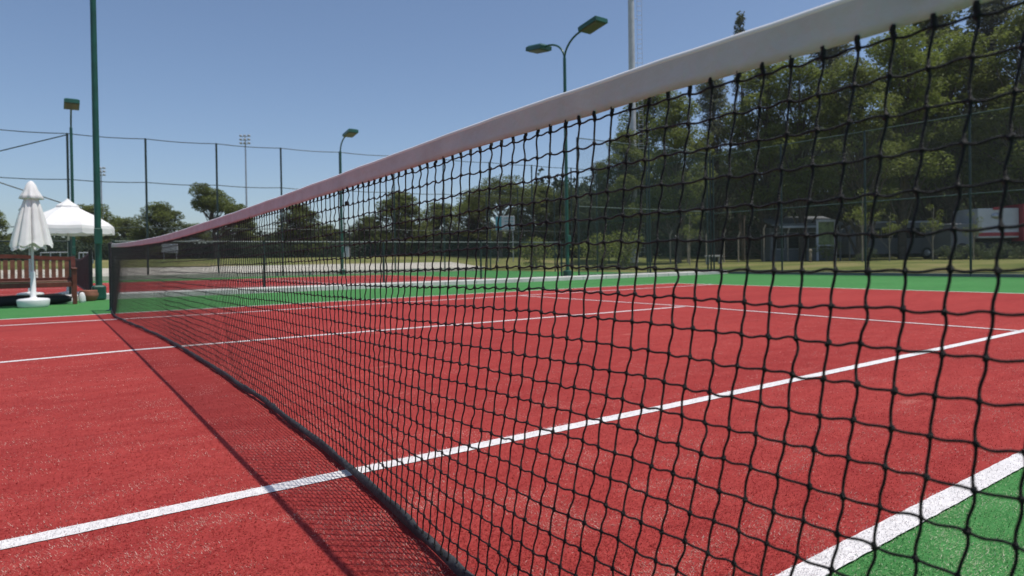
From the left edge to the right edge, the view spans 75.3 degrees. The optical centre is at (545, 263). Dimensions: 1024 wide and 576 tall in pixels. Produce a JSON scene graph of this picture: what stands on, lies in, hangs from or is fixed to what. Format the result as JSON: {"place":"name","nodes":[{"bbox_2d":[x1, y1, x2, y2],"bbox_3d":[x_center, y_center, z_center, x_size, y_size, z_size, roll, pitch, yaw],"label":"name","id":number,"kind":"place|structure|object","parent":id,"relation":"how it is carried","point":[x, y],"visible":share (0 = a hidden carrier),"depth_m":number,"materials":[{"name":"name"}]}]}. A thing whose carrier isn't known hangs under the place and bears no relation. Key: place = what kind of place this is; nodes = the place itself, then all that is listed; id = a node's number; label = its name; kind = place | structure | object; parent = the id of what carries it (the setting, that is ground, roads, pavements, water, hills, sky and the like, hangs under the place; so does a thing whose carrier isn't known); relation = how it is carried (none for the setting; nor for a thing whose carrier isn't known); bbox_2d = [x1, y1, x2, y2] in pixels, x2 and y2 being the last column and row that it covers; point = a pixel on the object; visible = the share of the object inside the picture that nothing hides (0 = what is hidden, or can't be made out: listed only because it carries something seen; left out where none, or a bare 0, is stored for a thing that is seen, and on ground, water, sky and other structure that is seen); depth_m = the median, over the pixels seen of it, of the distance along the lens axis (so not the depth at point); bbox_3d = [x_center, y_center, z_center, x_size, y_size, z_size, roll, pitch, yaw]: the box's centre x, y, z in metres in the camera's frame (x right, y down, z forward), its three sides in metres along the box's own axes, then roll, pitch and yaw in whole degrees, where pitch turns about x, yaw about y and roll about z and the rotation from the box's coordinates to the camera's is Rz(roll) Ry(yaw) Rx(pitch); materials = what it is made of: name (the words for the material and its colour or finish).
{"place":"outdoors","nodes":[
{"label":"outdoors","id":0,"kind":"place"},
{"bbox_2d":[1,262,479,277],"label":"path","id":1,"kind":"structure","parent":0,"point":[105,271],"depth_m":36.30,"materials":[{"name":"beige concrete"}]},
{"bbox_2d":[0,0,1023,240],"label":"sky","id":2,"kind":"structure","parent":0,"point":[298,75],"materials":[{"name":"blue"}]},
{"bbox_2d":[1,250,1023,273],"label":"ground","id":3,"kind":"structure","parent":0,"point":[922,263],"depth_m":38.34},
{"bbox_2d":[0,212,11,244],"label":"round tree","id":4,"kind":"object","parent":3,"relation":"on","point":[4,223],"visible":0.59,"depth_m":63.00,"materials":[{"name":"green plant"}]},
{"bbox_2d":[65,204,124,244],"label":"round tree","id":5,"kind":"object","parent":3,"relation":"on","point":[90,238],"visible":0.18,"depth_m":61.64,"materials":[{"name":"green plant"}]},
{"bbox_2d":[106,217,143,254],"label":"round tree","id":6,"kind":"object","parent":3,"relation":"on","point":[125,223],"visible":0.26,"depth_m":69.22,"materials":[{"name":"green plant"}]},
{"bbox_2d":[125,201,190,258],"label":"round tree","id":7,"kind":"object","parent":3,"relation":"on","point":[158,213],"visible":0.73,"depth_m":55.25,"materials":[{"name":"green plant"}]},
{"bbox_2d":[188,182,251,257],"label":"leaning pine","id":8,"kind":"object","parent":3,"relation":"on","point":[206,198],"visible":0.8,"depth_m":55.30,"materials":[{"name":"green plant"}]},
{"bbox_2d":[219,218,263,253],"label":"round tree","id":9,"kind":"object","parent":3,"relation":"on","point":[246,226],"visible":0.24,"depth_m":59.60,"materials":[{"name":"green plant"}]},
{"bbox_2d":[1,267,482,283],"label":"boundary wall","id":10,"kind":"structure","parent":3,"relation":"on","point":[105,278],"depth_m":33.04,"materials":[{"name":"grey concrete"}]},
{"bbox_2d":[239,135,250,206],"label":"floodlight mast","id":11,"kind":"object","parent":3,"relation":"on","point":[244,139],"visible":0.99,"depth_m":81.81,"materials":[{"name":"grey metal"}]},
{"bbox_2d":[0,275,491,295],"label":"red court","id":12,"kind":"object","parent":3,"relation":"on","point":[62,289],"visible":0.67,"depth_m":22.97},
{"bbox_2d":[73,253,88,289],"bbox_3d":[-14.386,0.221,20.527,0.041,1.055,12.514,-1,1,-37],"label":"tennis net","id":13,"kind":"object","parent":12,"relation":"on","point":[82,265],"visible":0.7,"depth_m":18.88,"materials":[{"name":"black fabric"}]},
{"bbox_2d":[3,221,531,257],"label":"shrubbery","id":14,"kind":"object","parent":3,"relation":"on","point":[264,236],"visible":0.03,"depth_m":72.89,"materials":[{"name":"green plant"}]},
{"bbox_2d":[0,231,590,260],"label":"hedge growth","id":15,"kind":"object","parent":3,"relation":"on","point":[82,247],"visible":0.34,"depth_m":56.51,"materials":[{"name":"green plant"}]},
{"bbox_2d":[271,203,328,257],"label":"round tree","id":16,"kind":"object","parent":3,"relation":"on","point":[293,221],"visible":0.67,"depth_m":51.56,"materials":[{"name":"green plant"}]},
{"bbox_2d":[0,129,609,275],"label":"tall fence","id":17,"kind":"object","parent":3,"relation":"on","point":[145,182],"visible":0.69,"depth_m":32.11,"materials":[{"name":"metal"}]},
{"bbox_2d":[5,270,639,283],"bbox_3d":[-14.287,0.741,21.509,39.350,0.001,17.750,-1,1,-37],"label":"court apron","id":18,"kind":"object","parent":3,"relation":"on","point":[491,273],"depth_m":30.65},
{"bbox_2d":[11,206,46,294],"bbox_3d":[-10.908,-0.338,14.007,0.618,2.200,0.627,-1,1,-37],"label":"closed umbrella","id":19,"kind":"object","parent":18,"relation":"on","point":[35,249],"visible":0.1,"depth_m":13.98,"materials":[{"name":"white fabric"}]},
{"bbox_2d":[0,240,71,295],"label":"fence","id":20,"kind":"object","parent":18,"relation":"on","point":[69,252],"visible":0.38,"depth_m":13.82,"materials":[{"name":"paint"}]},
{"bbox_2d":[64,98,79,257],"bbox_3d":[-18.906,-2.833,26.547,0.500,7.188,1.994,-1,1,-37],"label":"floodlight pole","id":21,"kind":"object","parent":18,"relation":"on","point":[70,104],"visible":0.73,"depth_m":27.18,"materials":[{"name":"metal"}]},
{"bbox_2d":[43,199,114,293],"bbox_3d":[-10.629,-0.349,14.785,1.691,2.200,1.691,-1,1,16],"label":"open umbrella","id":22,"kind":"object","parent":18,"relation":"on","point":[67,217],"visible":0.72,"depth_m":14.39,"materials":[{"name":"white fabric"}]},
{"bbox_2d":[88,250,93,289],"bbox_3d":[-10.585,0.206,15.442,0.170,1.075,0.170,-1,1,-37],"label":"net post","id":23,"kind":"object","parent":18,"relation":"on","point":[91,261],"visible":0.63,"depth_m":15.41,"materials":[{"name":"black metal"}]},
{"bbox_2d":[112,241,562,291],"bbox_3d":[-4.419,0.008,18.136,12.464,1.240,0.064,-1,1,-37],"label":"fence","id":24,"kind":"object","parent":18,"relation":"on","point":[383,259],"visible":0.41,"depth_m":17.83,"materials":[{"name":"metal"}]},
{"bbox_2d":[339,128,358,274],"bbox_3d":[-9.929,-3.030,33.291,0.500,7.188,1.994,-1,1,-37],"label":"floodlight pole","id":25,"kind":"object","parent":18,"relation":"on","point":[350,133],"visible":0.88,"depth_m":33.93,"materials":[{"name":"metal"}]},
{"bbox_2d":[526,15,607,275],"bbox_3d":[0.688,-3.579,22.040,0.500,8.188,3.748,-1,1,-37],"label":"floodlight pole","id":26,"kind":"object","parent":18,"relation":"on","point":[592,24],"visible":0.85,"depth_m":21.99,"materials":[{"name":"metal"}]},
{"bbox_2d":[576,137,711,275],"bbox_3d":[3.853,-1.954,24.477,6.761,4.800,0.068,-1,1,-35],"label":"tall fence","id":27,"kind":"object","parent":18,"relation":"on","point":[649,209],"visible":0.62,"depth_m":24.44,"materials":[{"name":"metal"}]},
{"bbox_2d":[315,224,343,255],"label":"round tree","id":28,"kind":"object","parent":3,"relation":"on","point":[328,232],"visible":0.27,"depth_m":65.63,"materials":[{"name":"green plant"}]},
{"bbox_2d":[347,215,383,251],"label":"round tree","id":29,"kind":"object","parent":3,"relation":"on","point":[366,224],"visible":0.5,"depth_m":61.48,"materials":[{"name":"green plant"}]},
{"bbox_2d":[67,271,727,300],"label":"kerb","id":30,"kind":"structure","parent":3,"relation":"on","point":[488,281],"depth_m":18.10,"materials":[{"name":"stone"}]},
{"bbox_2d":[368,191,432,256],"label":"round tree","id":31,"kind":"object","parent":3,"relation":"on","point":[415,226],"visible":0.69,"depth_m":55.21,"materials":[{"name":"green plant"}]},
{"bbox_2d":[415,201,459,255],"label":"round tree","id":32,"kind":"object","parent":3,"relation":"on","point":[438,209],"visible":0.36,"depth_m":59.53,"materials":[{"name":"green plant"}]},
{"bbox_2d":[449,194,506,251],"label":"round tree","id":33,"kind":"object","parent":3,"relation":"on","point":[473,226],"visible":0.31,"depth_m":61.18,"materials":[{"name":"green plant"}]},
{"bbox_2d":[455,174,541,256],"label":"umbrella pine","id":34,"kind":"object","parent":3,"relation":"on","point":[493,184],"visible":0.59,"depth_m":55.08,"materials":[{"name":"green plant"}]},
{"bbox_2d":[495,216,514,261],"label":"sign board","id":35,"kind":"object","parent":3,"relation":"on","point":[502,220],"visible":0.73,"depth_m":45.94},
{"bbox_2d":[0,283,1023,575],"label":"red court","id":36,"kind":"object","parent":3,"relation":"on","point":[52,331],"visible":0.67,"depth_m":2.90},
{"bbox_2d":[0,306,684,362],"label":"court line","id":37,"kind":"object","parent":36,"relation":"on","point":[293,337],"visible":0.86,"depth_m":6.26,"materials":[{"name":"white paint"}]},
{"bbox_2d":[1,284,713,325],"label":"court line","id":38,"kind":"object","parent":36,"relation":"on","point":[314,307],"visible":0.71,"depth_m":10.02,"materials":[{"name":"white paint"}]},
{"bbox_2d":[0,329,1023,549],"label":"court line","id":39,"kind":"object","parent":36,"relation":"on","point":[117,521],"visible":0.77,"depth_m":2.26,"materials":[{"name":"white paint"}]},
{"bbox_2d":[0,331,1023,575],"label":"white turf fibres","id":40,"kind":"object","parent":36,"relation":"on","point":[936,501],"visible":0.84,"depth_m":1.91,"materials":[{"name":"white plastic"}]},
{"bbox_2d":[0,313,1023,575],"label":"red turf fibres","id":41,"kind":"object","parent":36,"relation":"on","point":[586,573],"visible":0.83,"depth_m":2.16,"materials":[{"name":"red plastic"}]},
{"bbox_2d":[518,295,1021,330],"bbox_3d":[1.963,0.608,9.437,0.217,0.001,8.375,-1,1,-35],"label":"court line","id":42,"kind":"object","parent":36,"relation":"on","point":[800,314],"visible":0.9,"depth_m":7.62,"materials":[{"name":"white paint"}]},
{"bbox_2d":[776,453,1023,575],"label":"court line","id":43,"kind":"object","parent":36,"relation":"on","point":[941,500],"visible":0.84,"depth_m":1.80,"materials":[{"name":"white paint"}]},
{"bbox_2d":[0,274,1023,575],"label":"court apron","id":44,"kind":"object","parent":3,"relation":"on","point":[792,280],"visible":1,"depth_m":11.04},
{"bbox_2d":[9,181,53,307],"bbox_3d":[-8.926,-0.343,11.519,0.618,2.200,0.627,-1,1,-37],"label":"closed umbrella","id":45,"kind":"object","parent":44,"relation":"on","point":[31,228],"visible":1,"depth_m":11.41,"materials":[{"name":"white fabric"}]},
{"bbox_2d":[0,293,71,306],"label":"kit bag","id":46,"kind":"object","parent":44,"relation":"on","point":[57,298],"visible":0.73,"depth_m":12.06,"materials":[{"name":"black fabric"}]},
{"bbox_2d":[0,254,76,303],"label":"bench","id":47,"kind":"object","parent":44,"relation":"on","point":[19,281],"visible":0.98,"depth_m":12.23,"materials":[{"name":"brown wood"}]},
{"bbox_2d":[78,290,98,300],"bbox_3d":[-9.115,0.636,13.231,0.340,0.215,0.340,-1,1,-37],"label":"flower pot","id":48,"kind":"object","parent":44,"relation":"on","point":[91,295],"visible":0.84,"depth_m":13.14,"materials":[{"name":"ceramic"}]},
{"bbox_2d":[90,0,106,299],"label":"floodlight pole","id":49,"kind":"object","parent":44,"relation":"on","point":[99,286],"visible":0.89,"depth_m":13.47,"materials":[{"name":"green metal"}]},
{"bbox_2d":[106,242,116,310],"bbox_3d":[-6.819,0.199,10.429,0.170,1.075,0.170,-1,1,-37],"label":"net post","id":50,"kind":"object","parent":44,"relation":"on","point":[110,276],"visible":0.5,"depth_m":10.39,"materials":[{"name":"black metal"}]},
{"bbox_2d":[0,283,668,319],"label":"court line","id":51,"kind":"object","parent":44,"relation":"on","point":[312,302],"visible":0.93,"depth_m":11.40,"materials":[{"name":"white paint"}]},
{"bbox_2d":[834,473,1023,575],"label":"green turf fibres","id":52,"kind":"object","parent":44,"relation":"on","point":[965,542],"visible":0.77,"depth_m":1.64,"materials":[{"name":"green plastic"}]},
{"bbox_2d":[836,467,1023,575],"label":"green turf fibres","id":53,"kind":"object","parent":44,"relation":"on","point":[922,573],"visible":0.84,"depth_m":1.62,"materials":[{"name":"green plastic"}]},
{"bbox_3d":[0.718,0.183,0.395,0.170,1.075,0.170,-1,1,-37],"label":"net post","id":54,"kind":"object","parent":44,"relation":"on","visible":0},
{"bbox_2d":[111,0,1023,575],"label":"tennis net","id":55,"kind":"object","parent":54,"relation":"attached to","point":[823,28],"visible":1,"depth_m":1.19,"materials":[{"name":"black fabric"}]},
{"bbox_2d":[510,236,556,269],"bbox_3d":[-0.843,-0.620,40.056,2.968,2.068,2.961,-1,1,-11],"label":"bush","id":56,"kind":"object","parent":3,"relation":"on","point":[536,257],"visible":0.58,"depth_m":39.78,"materials":[{"name":"green plant"}]},
{"bbox_2d":[505,182,569,241],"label":"round tree","id":57,"kind":"object","parent":3,"relation":"on","point":[550,218],"visible":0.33,"depth_m":59.45,"materials":[{"name":"green plant"}]},
{"bbox_2d":[545,186,592,256],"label":"broad tree","id":58,"kind":"object","parent":3,"relation":"on","point":[563,211],"visible":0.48,"depth_m":57.22,"materials":[{"name":"green plant"}]},
{"bbox_2d":[575,201,617,256],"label":"broad tree","id":59,"kind":"object","parent":3,"relation":"on","point":[581,227],"visible":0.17,"depth_m":57.67,"materials":[{"name":"green plant"}]},
{"bbox_2d":[486,157,708,271],"bbox_3d":[1.492,-1.943,33.273,0.068,4.680,16.768,-1,1,-37],"label":"tall fence","id":60,"kind":"object","parent":3,"relation":"on","point":[596,234],"visible":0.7,"depth_m":31.90,"materials":[{"name":"metal"}]},
{"bbox_2d":[571,232,624,268],"bbox_3d":[2.689,-0.661,36.082,3.009,2.097,3.002,-1,1,-6],"label":"bush","id":61,"kind":"object","parent":3,"relation":"on","point":[595,255],"visible":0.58,"depth_m":35.76,"materials":[{"name":"green plant"}]},
{"bbox_2d":[585,162,618,259],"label":"pine tree","id":62,"kind":"object","parent":3,"relation":"on","point":[600,212],"visible":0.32,"depth_m":45.84,"materials":[{"name":"green plant"}]},
{"bbox_2d":[595,228,643,267],"bbox_3d":[4.609,-0.832,36.994,3.195,2.227,3.188,-1,1,-23],"label":"bush","id":63,"kind":"object","parent":3,"relation":"on","point":[628,247],"visible":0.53,"depth_m":36.71,"materials":[{"name":"green plant"}]},
{"bbox_2d":[592,129,656,261],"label":"pine tree","id":64,"kind":"object","parent":3,"relation":"on","point":[622,151],"visible":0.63,"depth_m":43.55,"materials":[{"name":"green plant"}]},
{"bbox_2d":[628,0,644,262],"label":"steel mast","id":65,"kind":"object","parent":3,"relation":"on","point":[631,49],"visible":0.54,"depth_m":44.71,"materials":[{"name":"grey metal"}]},
{"bbox_2d":[607,174,671,256],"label":"broad tree","id":66,"kind":"object","parent":3,"relation":"on","point":[643,249],"visible":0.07,"depth_m":59.72,"materials":[{"name":"green plant"}]},
{"bbox_2d":[610,91,684,261],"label":"pine tree","id":67,"kind":"object","parent":3,"relation":"on","point":[643,113],"visible":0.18,"depth_m":46.43,"materials":[{"name":"green plant"}]},
{"bbox_2d":[634,90,717,262],"bbox_3d":[7.898,-5.163,40.039,5.149,10.376,4.841,-1,1,9],"label":"pine tree","id":68,"kind":"object","parent":3,"relation":"on","point":[677,135],"visible":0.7,"depth_m":39.41,"materials":[{"name":"green plant"}]},
{"bbox_2d":[640,163,720,257],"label":"broad tree","id":69,"kind":"object","parent":3,"relation":"on","point":[682,245],"visible":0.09,"depth_m":55.88,"materials":[{"name":"green plant"}]},
{"bbox_2d":[678,212,698,263],"bbox_3d":[7.757,-1.367,36.101,1.192,2.967,1.700,-1,1,-12],"label":"young tree","id":70,"kind":"object","parent":3,"relation":"on","point":[688,236],"visible":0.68,"depth_m":35.98,"materials":[{"name":"green plant"}]},
{"bbox_2d":[680,78,748,260],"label":"pine tree","id":71,"kind":"object","parent":3,"relation":"on","point":[718,104],"visible":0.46,"depth_m":45.62,"materials":[{"name":"green plant"}]},
{"bbox_2d":[680,148,760,256],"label":"broad tree","id":72,"kind":"object","parent":3,"relation":"on","point":[730,244],"visible":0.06,"depth_m":59.12,"materials":[{"name":"green plant"}]},
{"bbox_2d":[730,10,751,259],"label":"pine tree","id":73,"kind":"object","parent":3,"relation":"on","point":[740,18],"visible":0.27,"depth_m":49.83,"materials":[{"name":"green plant"}]},
{"bbox_2d":[669,225,851,263],"bbox_3d":[12.686,-1.150,38.992,10.758,2.318,0.090,-1,1,0],"label":"concrete post fence","id":74,"kind":"object","parent":3,"relation":"on","point":[737,245],"visible":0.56,"depth_m":38.98,"materials":[{"name":"grey concrete"}]},
{"bbox_2d":[716,147,819,255],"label":"broad tree","id":75,"kind":"object","parent":3,"relation":"on","point":[758,243],"visible":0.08,"depth_m":56.52,"materials":[{"name":"green plant"}]},
{"bbox_2d":[715,61,821,260],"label":"pine tree","id":76,"kind":"object","parent":3,"relation":"on","point":[752,121],"visible":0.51,"depth_m":42.40,"materials":[{"name":"green plant"}]},
{"bbox_2d":[528,167,1023,257],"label":"shrubbery","id":77,"kind":"object","parent":3,"relation":"on","point":[555,179],"visible":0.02,"depth_m":64.41,"materials":[{"name":"green plant"}]},
{"bbox_2d":[752,56,847,260],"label":"pine tree","id":78,"kind":"object","parent":3,"relation":"on","point":[798,125],"visible":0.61,"depth_m":40.47,"materials":[{"name":"green plant"}]},
{"bbox_2d":[758,216,843,260],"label":"shelter","id":79,"kind":"object","parent":3,"relation":"on","point":[811,240],"visible":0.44,"depth_m":41.68,"materials":[{"name":"grey glass"}]},
{"bbox_2d":[788,232,798,248],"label":"window","id":80,"kind":"structure","parent":79,"relation":"in","point":[796,241],"depth_m":41.65,"materials":[{"name":"black glass"}]},
{"bbox_2d":[809,241,840,260],"bbox_3d":[16.055,-0.685,37.544,1.688,1.176,1.684,-1,1,-40],"label":"bush","id":81,"kind":"object","parent":3,"relation":"on","point":[826,251],"visible":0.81,"depth_m":37.41,"materials":[{"name":"green plant"}]},
{"bbox_2d":[816,220,835,260],"bbox_3d":[16.525,-1.383,38.989,1.135,2.410,0.120,-1,1,0],"label":"notice board","id":82,"kind":"object","parent":3,"relation":"on","point":[825,227],"visible":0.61,"depth_m":38.96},
{"bbox_2d":[785,43,872,253],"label":"pine tree","id":83,"kind":"object","parent":3,"relation":"on","point":[833,51],"visible":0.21,"depth_m":46.38,"materials":[{"name":"green plant"}]},
{"bbox_2d":[788,127,897,257],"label":"broad tree","id":84,"kind":"object","parent":3,"relation":"on","point":[881,219],"visible":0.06,"depth_m":55.55,"materials":[{"name":"green plant"}]},
{"bbox_2d":[843,188,879,261],"bbox_3d":[15.229,-1.854,32.133,1.454,3.620,2.074,-1,1,-2],"label":"young tree","id":85,"kind":"object","parent":3,"relation":"on","point":[861,216],"visible":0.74,"depth_m":32.00,"materials":[{"name":"green plant"}]},
{"bbox_2d":[812,56,915,260],"bbox_3d":[18.050,-6.048,38.027,5.546,11.886,5.899,-1,1,4],"label":"pine tree","id":86,"kind":"object","parent":3,"relation":"on","point":[863,98],"visible":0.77,"depth_m":37.40,"materials":[{"name":"green plant"}]},
{"bbox_2d":[712,105,1023,276],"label":"tall fence","id":87,"kind":"object","parent":3,"relation":"on","point":[914,261],"visible":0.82,"depth_m":21.18,"materials":[{"name":"metal"}]},
{"bbox_2d":[728,271,1023,277],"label":"kerb","id":88,"kind":"structure","parent":3,"relation":"on","point":[922,274],"depth_m":20.56,"materials":[{"name":"grey concrete"}]},
{"bbox_2d":[837,220,944,258],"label":"minibus","id":89,"kind":"object","parent":3,"relation":"on","point":[926,253],"visible":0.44,"depth_m":40.99,"materials":[{"name":"glass"}]},
{"bbox_2d":[876,208,908,260],"bbox_3d":[17.238,-1.429,33.022,1.543,2.694,1.082,-1,1,2],"label":"young tree","id":90,"kind":"object","parent":3,"relation":"on","point":[889,225],"visible":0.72,"depth_m":32.96,"materials":[{"name":"green plant"}]},
{"bbox_2d":[841,113,946,256],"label":"broad tree","id":91,"kind":"object","parent":3,"relation":"on","point":[895,255],"depth_m":59.81,"materials":[{"name":"green plant"}]},
{"bbox_2d":[850,25,963,259],"bbox_3d":[21.726,-7.280,40.062,6.122,14.130,6.159,-1,1,28],"label":"pine tree","id":92,"kind":"object","parent":3,"relation":"on","point":[918,58],"visible":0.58,"depth_m":38.99,"materials":[{"name":"green plant"}]},
{"bbox_2d":[867,9,989,257],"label":"pine tree","id":93,"kind":"object","parent":3,"relation":"on","point":[941,31],"visible":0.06,"depth_m":45.24,"materials":[{"name":"green plant"}]},
{"bbox_2d":[919,204,943,259],"bbox_3d":[19.888,-1.615,34.113,1.193,2.968,1.701,-1,1,32],"label":"young tree","id":94,"kind":"object","parent":3,"relation":"on","point":[933,221],"visible":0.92,"depth_m":33.97,"materials":[{"name":"green plant"}]},
{"bbox_2d":[933,245,964,259],"bbox_3d":[21.436,-0.589,34.943,1.448,0.879,1.546,-1,1,1],"label":"bush","id":95,"kind":"object","parent":3,"relation":"on","point":[957,254],"visible":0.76,"depth_m":34.98,"materials":[{"name":"green plant"}]},
{"bbox_2d":[888,107,1014,256],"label":"broad tree","id":96,"kind":"object","parent":3,"relation":"on","point":[963,206],"visible":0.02,"depth_m":55.20,"materials":[{"name":"green plant"}]},
{"bbox_2d":[903,31,1006,258],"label":"pine tree","id":97,"kind":"object","parent":3,"relation":"on","point":[952,76],"visible":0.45,"depth_m":40.02,"materials":[{"name":"green plant"}]},
{"bbox_2d":[962,212,982,259],"bbox_3d":[21.340,-1.382,33.092,0.996,2.479,1.420,0,1,36],"label":"young tree","id":98,"kind":"object","parent":3,"relation":"on","point":[974,227],"visible":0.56,"depth_m":32.97,"materials":[{"name":"green plant"}]},
{"bbox_2d":[931,204,1023,258],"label":"box truck","id":99,"kind":"object","parent":3,"relation":"on","point":[949,234],"visible":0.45,"depth_m":36.43,"materials":[{"name":"white paint"}]},
{"bbox_2d":[963,242,995,259],"bbox_3d":[22.206,-0.631,33.938,1.690,0.961,1.583,-1,1,26],"label":"bush","id":100,"kind":"object","parent":3,"relation":"on","point":[977,248],"visible":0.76,"depth_m":33.77,"materials":[{"name":"green plant"}]},
{"bbox_2d":[950,0,1023,255],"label":"pine tree","id":101,"kind":"object","parent":3,"relation":"on","point":[989,23],"visible":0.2,"depth_m":42.28,"materials":[{"name":"green plant"}]},
{"bbox_2d":[956,5,1023,242],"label":"pine tree","id":102,"kind":"object","parent":3,"relation":"on","point":[1012,32],"visible":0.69,"depth_m":37.97,"materials":[{"name":"green plant"}]},
{"bbox_2d":[983,242,1016,259],"bbox_3d":[23.250,-0.640,33.999,1.663,0.946,1.558,-1,1,-28],"label":"bush","id":103,"kind":"object","parent":3,"relation":"on","point":[1006,248],"visible":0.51,"depth_m":33.89,"materials":[{"name":"green plant"}]},
{"bbox_2d":[1007,244,1023,258],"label":"bush","id":104,"kind":"object","parent":3,"relation":"on","point":[1018,253],"visible":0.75,"depth_m":33.98,"materials":[{"name":"green plant"}]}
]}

